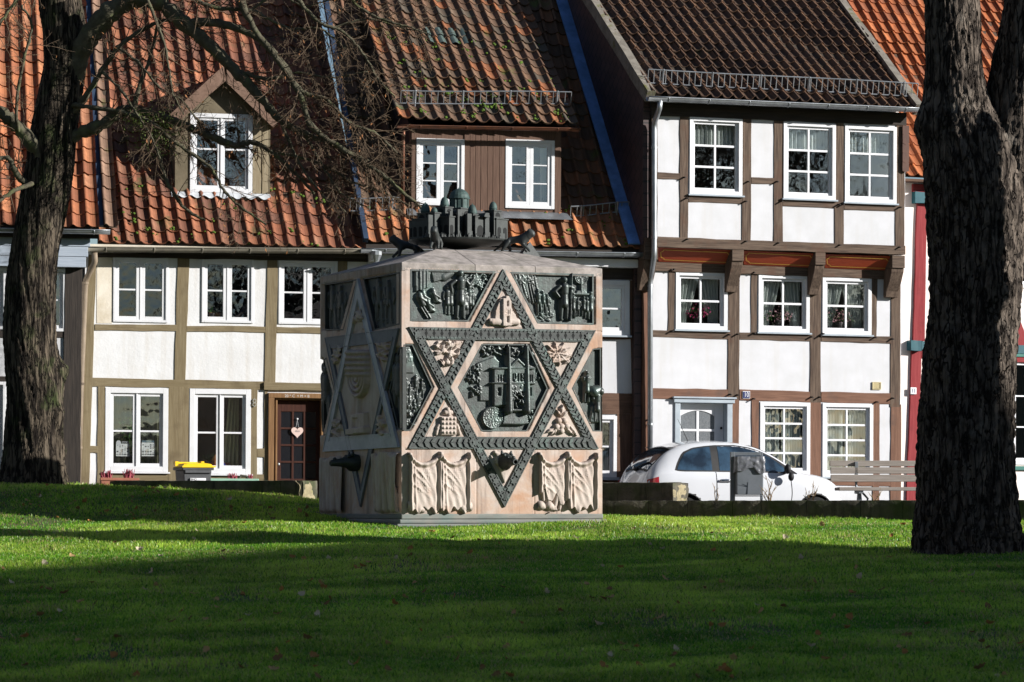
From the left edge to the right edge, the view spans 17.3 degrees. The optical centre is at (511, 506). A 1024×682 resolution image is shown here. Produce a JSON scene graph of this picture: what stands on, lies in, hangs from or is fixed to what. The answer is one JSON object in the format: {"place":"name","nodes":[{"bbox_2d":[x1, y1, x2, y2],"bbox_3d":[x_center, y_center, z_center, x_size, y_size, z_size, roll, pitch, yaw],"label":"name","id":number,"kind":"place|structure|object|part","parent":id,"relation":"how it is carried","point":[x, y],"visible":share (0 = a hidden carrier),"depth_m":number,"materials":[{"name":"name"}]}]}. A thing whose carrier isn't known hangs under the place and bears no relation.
{"place":"outdoors","nodes":[
{"label":"outdoors","id":0,"kind":"place"},
{"bbox_2d":[90,0,923,243],"label":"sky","id":1,"kind":"structure","parent":0,"point":[92,241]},
{"bbox_2d":[0,481,1023,681],"bbox_3d":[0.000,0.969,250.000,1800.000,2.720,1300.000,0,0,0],"label":"lawn","id":2,"kind":"structure","parent":0,"point":[651,622],"depth_m":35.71,"materials":[{"name":"plant"}]},
{"bbox_2d":[110,651,117,657],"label":"fallen leaf","id":3,"kind":"object","parent":2,"relation":"on","point":[113,654],"visible":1,"depth_m":26.30,"materials":[{"name":"brown plant"}]},
{"bbox_2d":[131,670,139,677],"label":"fallen leaf","id":4,"kind":"object","parent":2,"relation":"on","point":[135,673],"visible":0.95,"depth_m":24.76,"materials":[{"name":"brown plant"}]},
{"bbox_2d":[203,645,209,651],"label":"fallen leaf","id":5,"kind":"object","parent":2,"relation":"on","point":[206,648],"visible":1,"depth_m":26.50,"materials":[{"name":"brown plant"}]},
{"bbox_2d":[110,480,316,499],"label":"stone wall","id":6,"kind":"structure","parent":2,"relation":"on","point":[296,488],"depth_m":51.75,"materials":[{"name":"stone"}]},
{"bbox_2d":[0,0,454,484],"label":"bare tree","id":7,"kind":"object","parent":2,"relation":"on","point":[36,368],"visible":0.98,"depth_m":51.75,"materials":[{"name":"brown plant"}]},
{"bbox_2d":[268,665,278,670],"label":"fallen leaf","id":8,"kind":"object","parent":2,"relation":"on","point":[272,667],"visible":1,"depth_m":24.90,"materials":[{"name":"brown"}]},
{"bbox_2d":[272,653,282,660],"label":"fallen leaf","id":9,"kind":"object","parent":2,"relation":"on","point":[277,657],"visible":1,"depth_m":25.95,"materials":[{"name":"brown plant"}]},
{"bbox_2d":[298,590,304,595],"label":"fallen leaf","id":10,"kind":"object","parent":2,"relation":"on","point":[301,593],"visible":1,"depth_m":33.25,"materials":[{"name":"beige"}]},
{"bbox_2d":[303,633,312,638],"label":"fallen leaf","id":11,"kind":"object","parent":2,"relation":"on","point":[306,636],"visible":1,"depth_m":27.85,"materials":[{"name":"brown plant"}]},
{"bbox_2d":[309,651,318,657],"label":"fallen leaf","id":12,"kind":"object","parent":2,"relation":"on","point":[312,654],"visible":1,"depth_m":26.31,"materials":[{"name":"brown plant"}]},
{"bbox_2d":[385,664,391,670],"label":"fallen leaf","id":13,"kind":"object","parent":2,"relation":"on","point":[387,667],"visible":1,"depth_m":24.90,"materials":[{"name":"brown plant"}]},
{"bbox_2d":[319,187,605,527],"bbox_3d":[-0.823,-2.067,47.818,3.643,4.990,3.746,0,0,-24],"label":"memorial cube","id":14,"kind":"object","parent":2,"relation":"on","point":[461,385],"visible":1,"depth_m":46.69,"materials":[{"name":"beige stone"}]},
{"bbox_2d":[491,670,500,676],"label":"fallen leaf","id":15,"kind":"object","parent":2,"relation":"on","point":[496,672],"visible":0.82,"depth_m":24.55,"materials":[{"name":"brown plant"}]},
{"bbox_2d":[505,671,513,676],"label":"fallen leaf","id":16,"kind":"object","parent":2,"relation":"on","point":[510,674],"visible":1,"depth_m":24.28,"materials":[{"name":"brown plant"}]},
{"bbox_2d":[599,660,608,667],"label":"fallen leaf","id":17,"kind":"object","parent":2,"relation":"on","point":[603,663],"visible":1,"depth_m":25.26,"materials":[{"name":"brown plant"}]},
{"bbox_2d":[716,662,726,670],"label":"fallen leaf","id":18,"kind":"object","parent":2,"relation":"on","point":[723,666],"visible":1,"depth_m":25.10,"materials":[{"name":"brown plant"}]},
{"bbox_2d":[718,622,725,626],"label":"fallen leaf","id":19,"kind":"object","parent":2,"relation":"on","point":[722,624],"visible":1,"depth_m":28.99,"materials":[{"name":"brown plant"}]},
{"bbox_2d":[724,665,732,671],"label":"fallen leaf","id":20,"kind":"object","parent":2,"relation":"on","point":[727,668],"visible":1,"depth_m":24.85,"materials":[{"name":"brown plant"}]},
{"bbox_2d":[728,653,736,658],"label":"fallen leaf","id":21,"kind":"object","parent":2,"relation":"on","point":[731,656],"visible":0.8,"depth_m":25.75,"materials":[{"name":"brown plant"}]},
{"bbox_2d":[602,500,1023,520],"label":"stone wall","id":22,"kind":"structure","parent":2,"relation":"on","point":[889,509],"depth_m":50.82,"materials":[{"name":"black stone"}]},
{"bbox_2d":[845,612,852,619],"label":"fallen leaf","id":23,"kind":"object","parent":2,"relation":"on","point":[849,616],"visible":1,"depth_m":30.25,"materials":[{"name":"brown plant"}]},
{"bbox_2d":[856,572,862,578],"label":"fallen leaf","id":24,"kind":"object","parent":2,"relation":"on","point":[859,575],"visible":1,"depth_m":35.70,"materials":[{"name":"beige plant"}]},
{"bbox_2d":[902,631,911,636],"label":"fallen leaf","id":25,"kind":"object","parent":2,"relation":"on","point":[906,633],"visible":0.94,"depth_m":28.25,"materials":[{"name":"brown plant"}]},
{"bbox_2d":[910,0,1023,555],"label":"forked tree","id":26,"kind":"object","parent":2,"relation":"on","point":[969,128],"visible":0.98,"depth_m":40.55,"materials":[{"name":"brown plant"}]},
{"bbox_2d":[974,662,984,668],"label":"fallen leaf","id":27,"kind":"object","parent":2,"relation":"on","point":[980,665],"visible":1,"depth_m":25.15,"materials":[{"name":"brown plant"}]},
{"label":"pavement","id":28,"kind":"structure","parent":0,"visible":0},
{"bbox_2d":[730,452,764,500],"bbox_3d":[3.676,-0.285,52.473,0.534,1.130,0.388,0,0,-8],"label":"litter bin","id":29,"kind":"object","parent":28,"relation":"on","point":[747,470],"visible":0.96,"depth_m":52.33,"materials":[{"name":"grey metal"}]},
{"bbox_2d":[759,476,776,499],"bbox_3d":[3.983,-0.261,52.171,0.300,0.449,0.157,0,0,0],"label":"bare shrub","id":30,"kind":"object","parent":28,"relation":"on","point":[768,495],"visible":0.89,"depth_m":52.18,"materials":[{"name":"brown plant"}]},
{"bbox_2d":[803,480,818,499],"bbox_3d":[4.675,-0.234,52.233,0.266,0.397,0.142,0,0,32],"label":"bare shrub","id":31,"kind":"object","parent":28,"relation":"on","point":[815,492],"visible":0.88,"depth_m":52.22,"materials":[{"name":"brown plant"}]},
{"bbox_2d":[830,461,915,499],"bbox_3d":[5.903,-0.216,52.182,1.877,0.993,0.518,0,0,-4],"label":"park bench","id":32,"kind":"object","parent":28,"relation":"on","point":[856,470],"visible":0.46,"depth_m":52.33,"materials":[{"name":"brown wood"}]},
{"bbox_2d":[868,487,882,499],"bbox_3d":[5.600,-0.178,51.698,0.258,0.236,0.113,0,0,-32],"label":"dry weed","id":33,"kind":"object","parent":28,"relation":"on","point":[876,495],"visible":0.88,"depth_m":51.69,"materials":[{"name":"brown plant"}]},
{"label":"street","id":34,"kind":"structure","parent":0,"visible":0},
{"bbox_2d":[0,0,117,483],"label":"timbered house","id":35,"kind":"structure","parent":34,"relation":"on","point":[92,208],"depth_m":53.61,"materials":[{"name":"white paint"}]},
{"bbox_2d":[0,382,5,464],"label":"window","id":36,"kind":"structure","parent":35,"relation":"in","point":[2,384],"depth_m":53.28,"materials":[{"name":"white paint"}]},
{"bbox_2d":[0,268,6,329],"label":"window","id":37,"kind":"structure","parent":35,"relation":"in","point":[3,271],"depth_m":53.28,"materials":[{"name":"white paint"}]},
{"bbox_2d":[56,269,64,331],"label":"window","id":38,"kind":"structure","parent":35,"relation":"in","point":[61,272],"depth_m":53.45,"materials":[{"name":"white paint"}]},
{"bbox_2d":[100,469,138,484],"bbox_3d":[-6.258,-0.190,53.493,0.619,0.823,0.212,0,0,-14],"label":"flower box","id":39,"kind":"object","parent":34,"relation":"on","point":[105,477],"visible":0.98,"depth_m":53.43,"materials":[{"name":"ceramic"}]},
{"bbox_2d":[173,461,215,480],"bbox_3d":[-5.063,-0.248,53.344,0.554,0.936,0.595,0,0,-24],"label":"wheelie bin","id":40,"kind":"object","parent":34,"relation":"on","point":[191,471],"visible":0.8,"depth_m":53.13,"materials":[{"name":"plastic"}]},
{"bbox_2d":[80,0,369,498],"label":"timbered house","id":41,"kind":"structure","parent":34,"relation":"on","point":[236,384],"depth_m":54.57,"materials":[{"name":"paint"}]},
{"bbox_2d":[116,440,128,455],"bbox_3d":[-6.259,-0.933,54.020,0.215,0.255,0.004,0,0,-14],"label":"poster","id":42,"kind":"object","parent":41,"relation":"attached to","point":[122,449],"visible":1,"depth_m":54.02,"materials":[{"name":"paper"}]},
{"bbox_2d":[104,387,169,473],"bbox_3d":[-6.090,-1.098,54.243,1.074,1.611,0.567,0,0,-14],"label":"window","id":43,"kind":"structure","parent":41,"relation":"in","point":[151,404],"depth_m":54.10,"materials":[{"name":"white paint"}]},
{"bbox_2d":[117,416,157,462],"bbox_3d":[-6.130,-1.105,54.225,0.834,0.865,0.220,0,0,-14],"label":"potted plant","id":44,"kind":"object","parent":41,"relation":"on","point":[130,456],"visible":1,"depth_m":54.22,"materials":[{"name":"green plant"}]},
{"bbox_2d":[113,257,167,322],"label":"window","id":45,"kind":"structure","parent":41,"relation":"in","point":[140,289],"depth_m":54.03,"materials":[{"name":"white paint"}]},
{"bbox_2d":[142,440,154,455],"bbox_3d":[-5.858,-0.935,54.120,0.215,0.255,0.006,0,0,-15],"label":"poster","id":46,"kind":"object","parent":41,"relation":"attached to","point":[148,449],"visible":1,"depth_m":54.12,"materials":[{"name":"paper"}]},
{"bbox_2d":[209,312,219,316],"bbox_3d":[-4.819,-3.093,54.474,0.178,0.095,0.108,0,0,-14],"label":"wooden box","id":47,"kind":"object","parent":41,"relation":"on","point":[217,314],"visible":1,"depth_m":54.43,"materials":[{"name":"brown wood"}]},
{"bbox_2d":[208,309,216,316],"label":"potted plant","id":48,"kind":"object","parent":47,"relation":"on","point":[212,314],"visible":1,"depth_m":54.40,"materials":[{"name":"green plant"}]},
{"bbox_2d":[189,389,252,475],"bbox_3d":[-4.744,-1.197,54.441,1.061,1.402,0.298,0,0,-14],"label":"window","id":49,"kind":"structure","parent":41,"relation":"in","point":[227,451],"depth_m":54.40,"materials":[{"name":"white paint"}]},
{"bbox_2d":[190,113,252,193],"bbox_3d":[-4.764,-5.776,54.994,1.030,1.291,0.110,0,0,-14],"label":"window","id":50,"kind":"structure","parent":41,"relation":"in","point":[221,117],"depth_m":54.96,"materials":[{"name":"white paint"}]},
{"bbox_2d":[201,259,253,322],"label":"window","id":51,"kind":"structure","parent":41,"relation":"in","point":[227,264],"depth_m":54.37,"materials":[{"name":"white paint"}]},
{"bbox_2d":[277,400,319,498],"bbox_3d":[-3.488,-0.825,54.737,0.716,1.804,0.097,0,0,-14],"label":"door","id":52,"kind":"structure","parent":41,"relation":"in","point":[298,458],"depth_m":54.76,"materials":[{"name":"brown wood"}]},
{"bbox_2d":[291,418,302,437],"bbox_3d":[-3.498,-1.274,54.729,0.198,0.333,0.034,0,0,-14],"label":"heart sign","id":53,"kind":"object","parent":52,"relation":"attached to","point":[296,432],"visible":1,"depth_m":54.72,"materials":[{"name":"beige paint"}]},
{"bbox_2d":[278,260,336,324],"bbox_3d":[-3.332,-3.477,54.726,0.969,1.033,0.110,0,0,-14],"label":"window","id":54,"kind":"structure","parent":41,"relation":"in","point":[307,266],"depth_m":54.68,"materials":[{"name":"white paint"}]},
{"bbox_3d":[-4.860,-0.662,54.546,0.542,0.100,0.136,0,0,-14],"label":"sill trough","id":55,"kind":"object","parent":41,"relation":"on","visible":0},
{"bbox_2d":[202,452,213,463],"bbox_3d":[-4.915,-0.762,54.474,0.242,0.240,0.159,0,0,-14],"label":"potted plant","id":56,"kind":"object","parent":55,"relation":"on","point":[208,461],"visible":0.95,"depth_m":54.44,"materials":[{"name":"green plant"}]},
{"bbox_2d":[211,454,225,465],"bbox_3d":[-4.790,-0.766,54.476,0.320,0.230,0.030,0,0,-14],"label":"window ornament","id":57,"kind":"object","parent":55,"relation":"on","point":[213,460],"depth_m":54.45,"materials":[{"name":"brown"}]},
{"bbox_2d":[211,473,258,480],"bbox_3d":[-4.469,-0.152,53.939,0.785,0.770,0.212,0,0,-14],"label":"flower box","id":58,"kind":"object","parent":34,"relation":"on","point":[233,477],"visible":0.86,"depth_m":53.91,"materials":[{"name":"green plastic"}]},
{"bbox_2d":[323,0,642,482],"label":"timbered house","id":59,"kind":"structure","parent":34,"relation":"on","point":[507,118],"depth_m":56.00,"materials":[{"name":"white paint"}]},
{"bbox_2d":[416,138,464,205],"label":"window","id":60,"kind":"structure","parent":59,"relation":"in","point":[439,143],"depth_m":55.33,"materials":[{"name":"white paint"}]},
{"bbox_2d":[505,139,554,208],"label":"window","id":61,"kind":"structure","parent":59,"relation":"in","point":[509,143],"depth_m":55.74,"materials":[{"name":"white paint"}]},
{"bbox_2d":[602,416,618,479],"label":"window","id":62,"kind":"structure","parent":59,"relation":"in","point":[611,474],"depth_m":55.97,"materials":[{"name":"white paint"}]},
{"bbox_2d":[602,280,631,336],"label":"window","id":63,"kind":"structure","parent":59,"relation":"in","point":[623,331],"depth_m":55.97,"materials":[{"name":"white paint"}]},
{"bbox_2d":[602,482,688,500],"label":"stone wall","id":64,"kind":"structure","parent":34,"relation":"on","point":[647,491],"depth_m":52.16,"materials":[{"name":"stone"}]},
{"bbox_2d":[618,420,840,500],"bbox_3d":[3.594,-0.504,55.251,3.560,1.843,1.962,0,0,-19],"label":"parked car","id":65,"kind":"object","parent":34,"relation":"on","point":[701,468],"visible":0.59,"depth_m":54.44,"materials":[{"name":"white paint"}]},
{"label":"rear window","id":66,"kind":"part","parent":65,"relation":"part of","materials":[{"name":"black glass"}]},
{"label":"side window","id":67,"kind":"part","parent":65,"relation":"part of","materials":[{"name":"blue glass"}]},
{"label":"side window","id":68,"kind":"part","parent":65,"relation":"part of","materials":[{"name":"blue glass"}]},
{"bbox_3d":[3.930,-0.189,54.512,1.354,0.734,0.099,0,0,-19],"label":"door","id":69,"kind":"part","parent":65,"relation":"part of","materials":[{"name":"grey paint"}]},
{"bbox_2d":[568,0,920,499],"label":"timbered house","id":70,"kind":"structure","parent":34,"relation":"on","point":[760,149],"depth_m":56.78,"materials":[{"name":"white paint"}]},
{"bbox_2d":[685,303,711,322],"bbox_3d":[3.146,-3.255,56.416,0.476,0.412,0.177,0,0,-20],"label":"potted plant","id":71,"kind":"object","parent":70,"relation":"on","point":[696,319],"visible":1,"depth_m":56.38,"materials":[{"name":"green plant"}]},
{"bbox_2d":[680,403,722,441],"bbox_3d":[3.161,-0.562,56.453,0.849,2.343,0.091,0,0,-20],"label":"door","id":72,"kind":"structure","parent":70,"relation":"in","point":[698,421],"depth_m":56.48,"materials":[{"name":"white paint"}]},
{"bbox_2d":[674,272,729,331],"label":"window","id":73,"kind":"structure","parent":70,"relation":"in","point":[686,283],"depth_m":56.41,"materials":[{"name":"white paint"}]},
{"bbox_2d":[688,117,744,197],"bbox_3d":[3.376,-5.821,56.100,1.018,1.311,0.250,0,0,-20],"label":"window","id":74,"kind":"structure","parent":70,"relation":"in","point":[703,131],"depth_m":56.11,"materials":[{"name":"white paint"}]},
{"bbox_2d":[763,306,791,325],"bbox_3d":[4.506,-3.280,56.931,0.535,0.496,0.181,0,0,-20],"label":"potted plant","id":75,"kind":"object","parent":70,"relation":"on","point":[778,321],"visible":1,"depth_m":56.89,"materials":[{"name":"green plant"}]},
{"bbox_2d":[756,274,811,334],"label":"window","id":76,"kind":"structure","parent":70,"relation":"in","point":[768,285],"depth_m":56.94,"materials":[{"name":"white paint"}]},
{"bbox_2d":[759,402,809,473],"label":"window","id":77,"kind":"structure","parent":70,"relation":"in","point":[790,423],"depth_m":56.97,"materials":[{"name":"white paint"}]},
{"bbox_2d":[782,122,837,201],"bbox_3d":[4.987,-5.805,56.686,1.028,1.315,0.250,0,0,-20],"label":"window","id":78,"kind":"structure","parent":70,"relation":"in","point":[797,136],"depth_m":56.70,"materials":[{"name":"white paint"}]},
{"bbox_2d":[828,303,852,327],"bbox_3d":[5.598,-3.248,57.309,0.516,0.465,0.226,0,0,-20],"label":"potted plant","id":79,"kind":"object","parent":70,"relation":"on","point":[839,324],"visible":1,"depth_m":57.28,"materials":[{"name":"green plant"}]},
{"bbox_2d":[821,277,873,336],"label":"window","id":80,"kind":"structure","parent":70,"relation":"in","point":[832,287],"depth_m":57.34,"materials":[{"name":"white paint"}]},
{"bbox_2d":[822,403,872,478],"bbox_3d":[5.690,-1.107,57.301,1.013,1.294,0.249,0,0,-20],"label":"window","id":81,"kind":"structure","parent":70,"relation":"in","point":[858,424],"depth_m":57.36,"materials":[{"name":"white paint"}]},
{"bbox_2d":[843,125,898,205],"bbox_3d":[6.059,-5.787,57.077,1.032,1.333,0.250,0,0,-20],"label":"window","id":82,"kind":"structure","parent":70,"relation":"in","point":[858,139],"depth_m":57.09,"materials":[{"name":"white paint"}]},
{"bbox_2d":[847,0,1023,499],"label":"timbered house","id":83,"kind":"structure","parent":34,"relation":"on","point":[896,28],"depth_m":58.29,"materials":[{"name":"pink paint"}]},
{"bbox_2d":[1014,362,1023,464],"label":"window","id":84,"kind":"structure","parent":83,"relation":"in","point":[1019,461],"depth_m":58.57,"materials":[{"name":"white paint"}]}
]}

